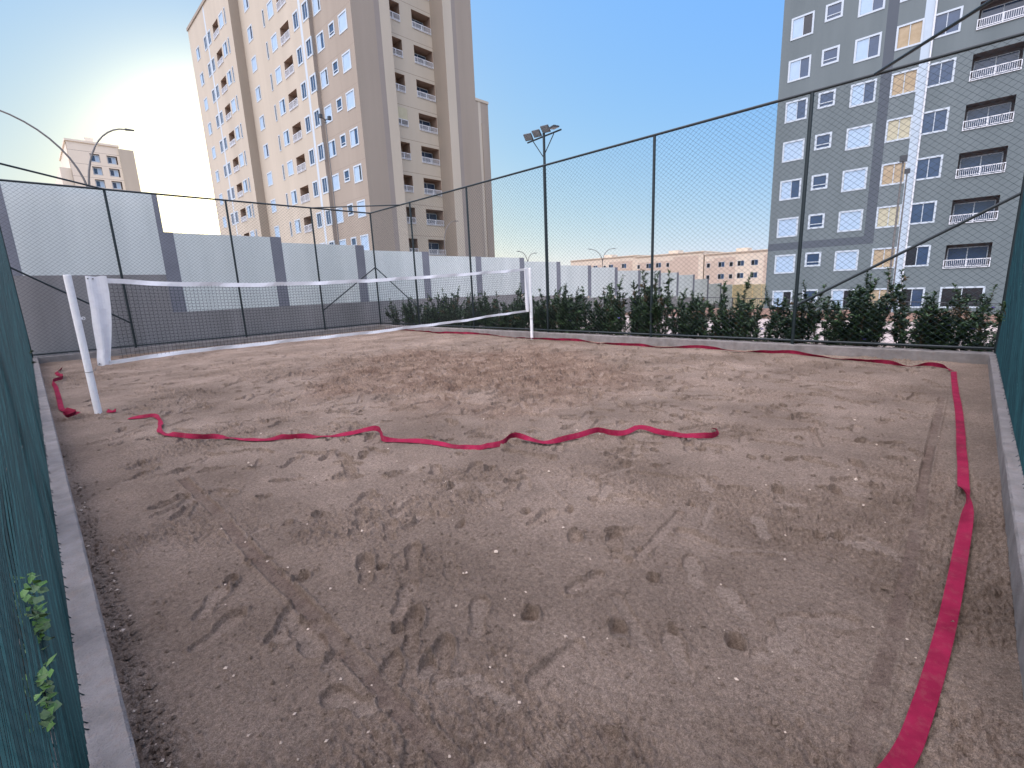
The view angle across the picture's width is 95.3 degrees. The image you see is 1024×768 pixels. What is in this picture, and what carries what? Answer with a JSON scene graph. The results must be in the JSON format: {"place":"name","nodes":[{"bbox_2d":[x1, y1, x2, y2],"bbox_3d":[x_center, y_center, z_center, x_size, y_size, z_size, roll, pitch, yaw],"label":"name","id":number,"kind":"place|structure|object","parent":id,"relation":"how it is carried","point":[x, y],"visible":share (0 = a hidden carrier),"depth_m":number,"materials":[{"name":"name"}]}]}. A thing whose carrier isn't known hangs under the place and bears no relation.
{"place":"outdoors","nodes":[
{"label":"outdoors","id":0,"kind":"place"},
{"bbox_2d":[0,0,784,264],"label":"sky","id":1,"kind":"structure","parent":0,"point":[607,73],"materials":[{"name":"blue"}]},
{"bbox_2d":[39,329,1023,767],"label":"sand","id":2,"kind":"structure","parent":0,"point":[449,387],"depth_m":2.52,"materials":[{"name":"brown sand"}]},
{"bbox_2d":[52,368,79,417],"bbox_3d":[-7.856,0.030,8.122,6.572,0.101,0.220,9,16,44],"label":"boundary tape","id":3,"kind":"object","parent":2,"relation":"on","point":[68,412],"visible":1,"depth_m":7.01,"materials":[{"name":"red fabric"}]},
{"bbox_2d":[63,275,101,413],"bbox_3d":[-5.527,-0.421,6.042,0.090,1.935,0.116,0,12,12],"label":"net post","id":4,"kind":"object","parent":2,"relation":"on","point":[80,335],"visible":0.94,"depth_m":5.99,"materials":[{"name":"white metal"}]},
{"bbox_2d":[85,268,528,370],"bbox_3d":[-2.518,-1.621,9.242,0.086,1.343,9.013,8,16,41],"label":"beach net","id":5,"kind":"object","parent":4,"relation":"attached to","point":[99,296],"visible":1,"depth_m":7.37,"materials":[{"name":"fabric"}]},
{"bbox_2d":[128,414,718,449],"bbox_3d":[-1.514,0.467,4.781,6.881,0.093,0.771,0,12,13],"label":"boundary tape","id":6,"kind":"object","parent":2,"relation":"on","point":[491,444],"visible":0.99,"depth_m":4.38,"materials":[{"name":"red fabric"}]},
{"bbox_2d":[528,268,532,338],"bbox_3d":[0.511,-2.082,12.579,0.090,2.040,0.116,0,12,12],"label":"net post","id":7,"kind":"object","parent":2,"relation":"on","point":[530,302],"visible":0.91,"depth_m":12.54,"materials":[{"name":"white plastic"}]},
{"bbox_2d":[385,328,952,370],"bbox_3d":[0.803,-1.202,12.313,0.558,0.105,15.950,-13,16,-42],"label":"boundary tape","id":8,"kind":"object","parent":2,"relation":"on","point":[934,364],"visible":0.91,"depth_m":9.23,"materials":[{"name":"red fabric"}]},
{"bbox_2d":[877,371,973,767],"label":"boundary tape","id":9,"kind":"object","parent":2,"relation":"on","point":[906,750],"visible":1,"depth_m":1.80,"materials":[{"name":"red fabric"}]},
{"bbox_2d":[431,294,985,350],"bbox_3d":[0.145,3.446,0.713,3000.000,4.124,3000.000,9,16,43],"label":"ground","id":10,"kind":"structure","parent":0,"point":[781,342],"depth_m":10.55,"materials":[{"name":"brown soil"}]},
{"bbox_2d":[0,110,133,186],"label":"street lamp","id":11,"kind":"object","parent":10,"relation":"on","point":[91,155],"visible":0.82,"depth_m":18.57,"materials":[{"name":"grey metal"}]},
{"bbox_2d":[19,357,139,767],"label":"kerb","id":12,"kind":"structure","parent":10,"relation":"on","point":[109,739],"depth_m":1.77,"materials":[{"name":"concrete"}]},
{"bbox_2d":[0,230,89,767],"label":"chain link fence","id":13,"kind":"object","parent":12,"relation":"on","point":[27,514],"visible":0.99,"depth_m":1.18,"materials":[{"name":"green plastic"}]},
{"bbox_2d":[10,572,61,751],"bbox_3d":[-0.931,0.843,0.973,0.468,0.934,0.093,9,16,43],"label":"leafy sprig","id":14,"kind":"object","parent":13,"relation":"attached to","point":[43,625],"visible":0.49,"depth_m":0.90,"materials":[{"name":"green plant"}]},
{"bbox_2d":[55,137,140,191],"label":"apartment tower","id":15,"kind":"structure","parent":10,"relation":"on","point":[113,167],"depth_m":76.71,"materials":[{"name":"beige paint"}]},
{"bbox_2d":[38,325,378,363],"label":"kerb","id":16,"kind":"structure","parent":10,"relation":"on","point":[68,357],"depth_m":14.17,"materials":[{"name":"concrete"}]},
{"bbox_2d":[0,163,399,357],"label":"chain link fence","id":17,"kind":"object","parent":16,"relation":"on","point":[105,190],"visible":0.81,"depth_m":13.39,"materials":[{"name":"black metal"}]},
{"bbox_2d":[318,114,339,244],"bbox_3d":[-11.298,-9.866,30.241,0.200,13.800,0.730,9,16,43],"label":"street lamp","id":18,"kind":"object","parent":10,"relation":"on","point":[321,117],"visible":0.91,"depth_m":29.34,"materials":[{"name":"grey metal"}]},
{"bbox_2d":[186,0,483,298],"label":"apartment tower","id":19,"kind":"structure","parent":10,"relation":"on","point":[388,86],"depth_m":43.56,"materials":[{"name":"beige paint"}]},
{"bbox_2d":[338,8,347,34],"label":"window","id":20,"kind":"structure","parent":19,"relation":"in","point":[342,17],"depth_m":36.73,"materials":[{"name":"white paint"}]},
{"bbox_2d":[342,49,351,73],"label":"window","id":21,"kind":"structure","parent":19,"relation":"in","point":[346,57],"depth_m":37.31,"materials":[{"name":"white paint"}]},
{"bbox_2d":[345,88,355,111],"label":"window","id":22,"kind":"structure","parent":19,"relation":"in","point":[350,97],"depth_m":37.85,"materials":[{"name":"white paint"}]},
{"bbox_2d":[349,126,358,147],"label":"window","id":23,"kind":"structure","parent":19,"relation":"in","point":[354,137],"depth_m":38.45,"materials":[{"name":"white paint"}]},
{"bbox_2d":[353,163,362,183],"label":"window","id":24,"kind":"structure","parent":19,"relation":"in","point":[357,169],"depth_m":38.99,"materials":[{"name":"white paint"}]},
{"bbox_2d":[0,181,764,356],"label":"boundary wall","id":25,"kind":"structure","parent":10,"relation":"on","point":[599,282],"depth_m":14.46,"materials":[{"name":"paint"}]},
{"bbox_2d":[384,298,408,324],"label":"hedge shrub","id":26,"kind":"object","parent":10,"relation":"on","point":[392,313],"visible":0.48,"depth_m":18.12,"materials":[{"name":"green plant"}]},
{"bbox_2d":[401,300,423,325],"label":"hedge shrub","id":27,"kind":"object","parent":10,"relation":"on","point":[410,310],"visible":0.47,"depth_m":17.77,"materials":[{"name":"green plant"}]},
{"bbox_2d":[425,295,446,326],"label":"hedge shrub","id":28,"kind":"object","parent":10,"relation":"on","point":[433,312],"visible":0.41,"depth_m":16.62,"materials":[{"name":"green plant"}]},
{"bbox_2d":[437,286,463,327],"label":"hedge shrub","id":29,"kind":"object","parent":10,"relation":"on","point":[441,312],"visible":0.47,"depth_m":16.09,"materials":[{"name":"green plant"}]},
{"bbox_2d":[445,292,477,327],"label":"hedge shrub","id":30,"kind":"object","parent":10,"relation":"on","point":[455,318],"visible":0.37,"depth_m":15.72,"materials":[{"name":"green plant"}]},
{"bbox_2d":[460,293,488,328],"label":"hedge shrub","id":31,"kind":"object","parent":10,"relation":"on","point":[471,316],"visible":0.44,"depth_m":15.35,"materials":[{"name":"green plant"}]},
{"bbox_2d":[475,98,494,256],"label":"apartment tower","id":32,"kind":"structure","parent":10,"relation":"on","point":[482,120],"depth_m":84.61,"materials":[{"name":"beige paint"}]},
{"bbox_2d":[478,291,498,328],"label":"hedge shrub","id":33,"kind":"object","parent":10,"relation":"on","point":[482,312],"visible":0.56,"depth_m":14.98,"materials":[{"name":"green plant"}]},
{"bbox_2d":[479,291,509,329],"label":"hedge shrub","id":34,"kind":"object","parent":10,"relation":"on","point":[502,324],"visible":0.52,"depth_m":14.50,"materials":[{"name":"green plant"}]},
{"bbox_2d":[499,283,525,330],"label":"hedge shrub","id":35,"kind":"object","parent":10,"relation":"on","point":[508,323],"visible":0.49,"depth_m":14.03,"materials":[{"name":"green plant"}]},
{"bbox_2d":[513,293,549,331],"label":"hedge shrub","id":36,"kind":"object","parent":10,"relation":"on","point":[523,323],"visible":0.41,"depth_m":13.53,"materials":[{"name":"green plant"}]},
{"bbox_2d":[523,124,561,326],"bbox_3d":[0.940,-4.217,13.652,1.266,6.050,0.281,9,16,43],"label":"floodlight pole","id":37,"kind":"object","parent":10,"relation":"on","point":[537,132],"visible":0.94,"depth_m":13.22,"materials":[{"name":"grey metal"}]},
{"bbox_2d":[528,288,561,331],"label":"hedge shrub","id":38,"kind":"object","parent":10,"relation":"on","point":[540,320],"visible":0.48,"depth_m":13.30,"materials":[{"name":"green plant"}]},
{"bbox_2d":[535,288,578,332],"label":"hedge shrub","id":39,"kind":"object","parent":10,"relation":"on","point":[544,314],"visible":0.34,"depth_m":13.03,"materials":[{"name":"green plant"}]},
{"bbox_2d":[550,282,586,332],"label":"hedge shrub","id":40,"kind":"object","parent":10,"relation":"on","point":[570,317],"visible":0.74,"depth_m":12.37,"materials":[{"name":"green plant"}]},
{"bbox_2d":[575,286,611,333],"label":"hedge shrub","id":41,"kind":"object","parent":10,"relation":"on","point":[588,326],"visible":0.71,"depth_m":12.00,"materials":[{"name":"green plant"}]},
{"bbox_2d":[571,255,645,297],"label":"block of flats","id":42,"kind":"structure","parent":10,"relation":"on","point":[619,263],"depth_m":125.48,"materials":[{"name":"beige paint"}]},
{"bbox_2d":[593,274,627,334],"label":"hedge shrub","id":43,"kind":"object","parent":10,"relation":"on","point":[602,325],"visible":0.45,"depth_m":11.93,"materials":[{"name":"green plant"}]},
{"bbox_2d":[605,284,642,335],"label":"hedge shrub","id":44,"kind":"object","parent":10,"relation":"on","point":[619,324],"visible":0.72,"depth_m":11.43,"materials":[{"name":"green plant"}]},
{"bbox_2d":[629,268,667,336],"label":"hedge shrub","id":45,"kind":"object","parent":10,"relation":"on","point":[644,290],"visible":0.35,"depth_m":10.89,"materials":[{"name":"green plant"}]},
{"bbox_2d":[638,269,698,337],"bbox_3d":[3.428,-1.687,10.548,1.228,1.761,1.179,-12,15,-38],"label":"hedge shrub","id":46,"kind":"object","parent":10,"relation":"on","point":[655,309],"visible":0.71,"depth_m":10.52,"materials":[{"name":"green plant"}]},
{"bbox_2d":[634,250,722,278],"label":"block of flats","id":47,"kind":"structure","parent":10,"relation":"on","point":[675,266],"depth_m":111.30,"materials":[{"name":"beige paint"}]},
{"bbox_2d":[379,324,995,363],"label":"kerb","id":48,"kind":"structure","parent":10,"relation":"on","point":[971,357],"depth_m":8.84,"materials":[{"name":"concrete"}]},
{"bbox_2d":[369,31,1023,352],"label":"chain link fence","id":49,"kind":"object","parent":48,"relation":"on","point":[806,166],"visible":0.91,"depth_m":8.47,"materials":[{"name":"black metal"}]},
{"bbox_2d":[666,290,715,338],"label":"hedge shrub","id":50,"kind":"object","parent":10,"relation":"on","point":[692,323],"visible":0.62,"depth_m":10.46,"materials":[{"name":"green plant"}]},
{"bbox_2d":[690,291,733,339],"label":"hedge shrub","id":51,"kind":"object","parent":10,"relation":"on","point":[703,332],"visible":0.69,"depth_m":9.88,"materials":[{"name":"green plant"}]},
{"bbox_2d":[704,247,767,284],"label":"block of flats","id":52,"kind":"structure","parent":10,"relation":"on","point":[726,269],"depth_m":102.37,"materials":[{"name":"beige paint"}]},
{"bbox_2d":[704,272,769,340],"bbox_3d":[4.768,-1.535,9.835,1.326,1.636,0.795,7,15,37],"label":"hedge shrub","id":53,"kind":"object","parent":10,"relation":"on","point":[725,311],"visible":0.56,"depth_m":9.82,"materials":[{"name":"green plant"}]},
{"bbox_2d":[735,296,789,341],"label":"hedge shrub","id":54,"kind":"object","parent":10,"relation":"on","point":[773,320],"visible":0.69,"depth_m":9.34,"materials":[{"name":"green plant"}]},
{"bbox_2d":[759,284,829,343],"bbox_3d":[5.744,-1.335,9.391,1.130,1.318,1.177,-5,12,-14],"label":"hedge shrub","id":55,"kind":"object","parent":10,"relation":"on","point":[771,307],"visible":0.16,"depth_m":9.25,"materials":[{"name":"green plant"}]},
{"bbox_2d":[772,290,824,343],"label":"hedge shrub","id":56,"kind":"object","parent":10,"relation":"on","point":[799,324],"visible":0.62,"depth_m":8.82,"materials":[{"name":"green plant"}]},
{"bbox_2d":[798,277,885,345],"bbox_3d":[5.926,-1.184,8.384,1.212,1.420,1.263,-6,12,-17],"label":"hedge shrub","id":57,"kind":"object","parent":10,"relation":"on","point":[827,317],"visible":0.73,"depth_m":8.23,"materials":[{"name":"green plant"}]},
{"bbox_2d":[698,297,1001,312],"bbox_3d":[23.670,-3.470,24.288,28.260,2.559,0.060,9,16,43],"label":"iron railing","id":58,"kind":"object","parent":10,"relation":"on","point":[830,304],"visible":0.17,"depth_m":29.19,"materials":[{"name":"grey metal"}]},
{"bbox_2d":[820,290,888,345],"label":"hedge shrub","id":59,"kind":"object","parent":10,"relation":"on","point":[838,303],"visible":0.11,"depth_m":8.75,"materials":[{"name":"green plant"}]},
{"bbox_2d":[842,271,904,346],"bbox_3d":[6.298,-1.236,8.245,1.111,1.568,0.868,-9,13,-30],"label":"hedge shrub","id":60,"kind":"object","parent":10,"relation":"on","point":[862,337],"visible":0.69,"depth_m":8.10,"materials":[{"name":"green plant"}]},
{"bbox_2d":[764,0,1023,314],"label":"apartment tower","id":61,"kind":"structure","parent":10,"relation":"on","point":[827,42],"depth_m":29.38,"materials":[{"name":"grey paint"}]},
{"bbox_2d":[772,290,792,308],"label":"window","id":62,"kind":"structure","parent":61,"relation":"in","point":[789,292],"depth_m":35.32,"materials":[{"name":"white paint"}]},
{"bbox_2d":[774,254,795,273],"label":"window","id":63,"kind":"structure","parent":61,"relation":"in","point":[789,256],"depth_m":34.82,"materials":[{"name":"white paint"}]},
{"bbox_2d":[776,217,798,237],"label":"window","id":64,"kind":"structure","parent":61,"relation":"in","point":[784,223],"depth_m":34.29,"materials":[{"name":"white paint"}]},
{"bbox_2d":[779,178,801,200],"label":"window","id":65,"kind":"structure","parent":61,"relation":"in","point":[785,184],"depth_m":33.77,"materials":[{"name":"white paint"}]},
{"bbox_2d":[782,138,804,162],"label":"window","id":66,"kind":"structure","parent":61,"relation":"in","point":[788,156],"depth_m":33.24,"materials":[{"name":"white paint"}]},
{"bbox_2d":[784,97,807,123],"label":"window","id":67,"kind":"structure","parent":61,"relation":"in","point":[800,103],"depth_m":32.70,"materials":[{"name":"white paint"}]},
{"bbox_2d":[787,54,811,82],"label":"window","id":68,"kind":"structure","parent":61,"relation":"in","point":[799,68],"depth_m":32.18,"materials":[{"name":"white paint"}]},
{"bbox_2d":[790,10,814,40],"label":"window","id":69,"kind":"structure","parent":61,"relation":"in","point":[803,25],"depth_m":31.65,"materials":[{"name":"white paint"}]},
{"bbox_2d":[804,252,820,266],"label":"bathroom window","id":70,"kind":"structure","parent":61,"relation":"in","point":[811,254],"depth_m":33.56,"materials":[{"name":"white paint"}]},
{"bbox_2d":[807,213,824,228],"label":"bathroom window","id":71,"kind":"structure","parent":61,"relation":"in","point":[822,215],"depth_m":33.02,"materials":[{"name":"glass"}]},
{"bbox_2d":[811,173,828,190],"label":"bathroom window","id":72,"kind":"structure","parent":61,"relation":"in","point":[815,186],"depth_m":32.49,"materials":[{"name":"glass"}]},
{"bbox_2d":[814,132,831,150],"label":"bathroom window","id":73,"kind":"structure","parent":61,"relation":"in","point":[825,143],"depth_m":31.97,"materials":[{"name":"glass"}]},
{"bbox_2d":[817,89,835,108],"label":"bathroom window","id":74,"kind":"structure","parent":61,"relation":"in","point":[830,93],"depth_m":31.43,"materials":[{"name":"glass"}]},
{"bbox_2d":[821,44,839,66],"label":"bathroom window","id":75,"kind":"structure","parent":61,"relation":"in","point":[830,55],"depth_m":30.91,"materials":[{"name":"grey glass"}]},
{"bbox_2d":[825,0,843,22],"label":"bathroom window","id":76,"kind":"structure","parent":61,"relation":"in","point":[834,10],"depth_m":30.38,"materials":[{"name":"grey glass"}]},
{"bbox_2d":[830,289,854,308],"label":"window","id":77,"kind":"structure","parent":61,"relation":"in","point":[844,291],"depth_m":32.80,"materials":[{"name":"white paint"}]},
{"bbox_2d":[833,250,858,270],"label":"window","id":78,"kind":"structure","parent":61,"relation":"in","point":[854,255],"depth_m":32.22,"materials":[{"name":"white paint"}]},
{"bbox_2d":[837,209,863,231],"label":"window","id":79,"kind":"structure","parent":61,"relation":"in","point":[848,221],"depth_m":31.68,"materials":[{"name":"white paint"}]},
{"bbox_2d":[841,167,867,191],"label":"window","id":80,"kind":"structure","parent":61,"relation":"in","point":[860,170],"depth_m":31.15,"materials":[{"name":"white paint"}]},
{"bbox_2d":[845,123,872,150],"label":"window","id":81,"kind":"structure","parent":61,"relation":"in","point":[868,129],"depth_m":30.62,"materials":[{"name":"white paint"}]},
{"bbox_2d":[849,78,876,107],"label":"window","id":82,"kind":"structure","parent":61,"relation":"in","point":[853,92],"depth_m":30.11,"materials":[{"name":"white paint"}]},
{"bbox_2d":[853,32,881,63],"bbox_3d":[22.550,-21.308,29.583,1.360,1.360,0.080,9,16,43],"label":"window","id":83,"kind":"structure","parent":61,"relation":"in","point":[868,47],"depth_m":29.57,"materials":[{"name":"white paint"}]},
{"bbox_2d":[858,0,885,17],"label":"window","id":84,"kind":"structure","parent":61,"relation":"in","point":[866,7],"depth_m":29.19,"materials":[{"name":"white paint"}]},
{"bbox_2d":[870,247,896,268],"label":"curtained window","id":85,"kind":"structure","parent":61,"relation":"in","point":[877,252],"depth_m":30.86,"materials":[{"name":"white paint"}]},
{"bbox_2d":[875,204,901,228],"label":"curtained window","id":86,"kind":"structure","parent":61,"relation":"in","point":[884,211],"depth_m":30.34,"materials":[{"name":"beige fabric"}]},
{"bbox_2d":[879,160,907,186],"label":"curtained window","id":87,"kind":"structure","parent":61,"relation":"in","point":[889,175],"depth_m":29.81,"materials":[{"name":"beige fabric"}]},
{"bbox_2d":[884,114,913,142],"bbox_3d":[24.236,-15.972,29.230,1.300,1.350,0.080,9,16,43],"label":"curtained window","id":88,"kind":"structure","parent":61,"relation":"in","point":[894,121],"depth_m":29.22,"materials":[{"name":"beige fabric"}]},
{"bbox_2d":[889,67,918,97],"bbox_3d":[24.128,-18.528,28.701,1.300,1.350,0.080,9,16,43],"label":"curtained window","id":89,"kind":"structure","parent":61,"relation":"in","point":[895,82],"depth_m":28.70,"materials":[{"name":"beige fabric"}]},
{"bbox_2d":[894,18,924,51],"bbox_3d":[24.021,-21.083,28.173,1.300,1.350,0.080,9,16,43],"label":"curtained window","id":90,"kind":"structure","parent":61,"relation":"in","point":[910,34],"depth_m":28.17,"materials":[{"name":"beige fabric"}]},
{"bbox_2d":[897,287,925,307],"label":"kitchen window","id":91,"kind":"structure","parent":61,"relation":"in","point":[921,289],"depth_m":30.07,"materials":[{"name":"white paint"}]},
{"bbox_2d":[902,245,930,266],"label":"kitchen window","id":92,"kind":"structure","parent":61,"relation":"in","point":[926,252],"depth_m":29.63,"materials":[{"name":"blue glass"}]},
{"bbox_2d":[908,200,936,224],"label":"kitchen window","id":93,"kind":"structure","parent":61,"relation":"in","point":[921,208],"depth_m":29.11,"materials":[{"name":"blue glass"}]},
{"bbox_2d":[913,154,943,180],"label":"kitchen window","id":94,"kind":"structure","parent":61,"relation":"in","point":[926,169],"depth_m":28.58,"materials":[{"name":"blue glass"}]},
{"bbox_2d":[919,107,949,134],"bbox_3d":[25.423,-15.801,28.089,1.270,1.300,0.080,9,16,43],"label":"kitchen window","id":95,"kind":"structure","parent":61,"relation":"in","point":[931,114],"depth_m":28.06,"materials":[{"name":"glass"}]},
{"bbox_2d":[925,57,956,87],"bbox_3d":[25.315,-18.357,27.561,1.270,1.300,0.080,9,16,43],"label":"kitchen window","id":96,"kind":"structure","parent":61,"relation":"in","point":[943,67],"depth_m":27.52,"materials":[{"name":"grey glass"}]},
{"bbox_2d":[931,5,963,38],"bbox_3d":[25.208,-20.913,27.032,1.270,1.300,0.080,9,16,43],"label":"kitchen window","id":97,"kind":"structure","parent":61,"relation":"in","point":[944,19],"depth_m":26.99,"materials":[{"name":"grey glass"}]},
{"bbox_2d":[938,286,985,307],"bbox_3d":[27.529,-5.317,28.598,2.000,1.300,0.080,9,16,43],"label":"ground floor window","id":98,"kind":"structure","parent":61,"relation":"in","point":[944,291],"depth_m":28.52,"materials":[{"name":"grey glass"}]},
{"bbox_2d":[890,168,910,306],"bbox_3d":[18.762,-6.554,22.678,0.200,7.300,0.170,9,16,43],"label":"street lamp","id":99,"kind":"object","parent":10,"relation":"on","point":[907,171],"visible":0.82,"depth_m":22.40,"materials":[{"name":"grey metal"}]},
{"bbox_2d":[882,266,961,348],"bbox_3d":[6.613,-1.191,7.865,0.952,1.601,1.174,-4,12,-8],"label":"hedge shrub","id":100,"kind":"object","parent":10,"relation":"on","point":[920,340],"visible":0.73,"depth_m":7.65,"materials":[{"name":"green plant"}]},
{"bbox_2d":[910,292,970,347],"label":"hedge shrub","id":101,"kind":"object","parent":10,"relation":"on","point":[915,317],"visible":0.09,"depth_m":7.77,"materials":[{"name":"green plant"}]},
{"bbox_2d":[912,299,971,350],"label":"hedge shrub","id":102,"kind":"object","parent":10,"relation":"on","point":[941,335],"visible":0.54,"depth_m":7.42,"materials":[{"name":"green plant"}]},
{"bbox_2d":[932,283,998,351],"bbox_3d":[7.287,-0.946,7.281,0.983,1.289,1.140,-13,16,-41],"label":"hedge shrub","id":103,"kind":"object","parent":10,"relation":"on","point":[980,322],"visible":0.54,"depth_m":7.30,"materials":[{"name":"green plant"}]},
{"bbox_2d":[988,354,1023,698],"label":"kerb","id":104,"kind":"structure","parent":10,"relation":"on","point":[1011,479],"depth_m":2.63,"materials":[{"name":"concrete"}]},
{"bbox_2d":[874,0,1023,488],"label":"chain link fence","id":105,"kind":"object","parent":104,"relation":"on","point":[1010,352],"visible":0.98,"depth_m":4.79,"materials":[{"name":"green metal"}]},
{"bbox_2d":[462,315,997,343],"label":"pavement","id":106,"kind":"structure","parent":0,"point":[886,340],"depth_m":15.17,"materials":[{"name":"concrete"}]},
{"bbox_2d":[885,155,907,319],"bbox_3d":[13.649,-4.998,16.692,0.200,5.900,0.170,9,16,43],"label":"street lamp","id":107,"kind":"object","parent":106,"relation":"on","point":[903,160],"visible":0.74,"depth_m":16.44,"materials":[{"name":"grey metal"}]},
{"bbox_2d":[626,307,996,323],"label":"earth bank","id":108,"kind":"structure","parent":0,"point":[766,311],"depth_m":24.41,"materials":[{"name":"soil"}]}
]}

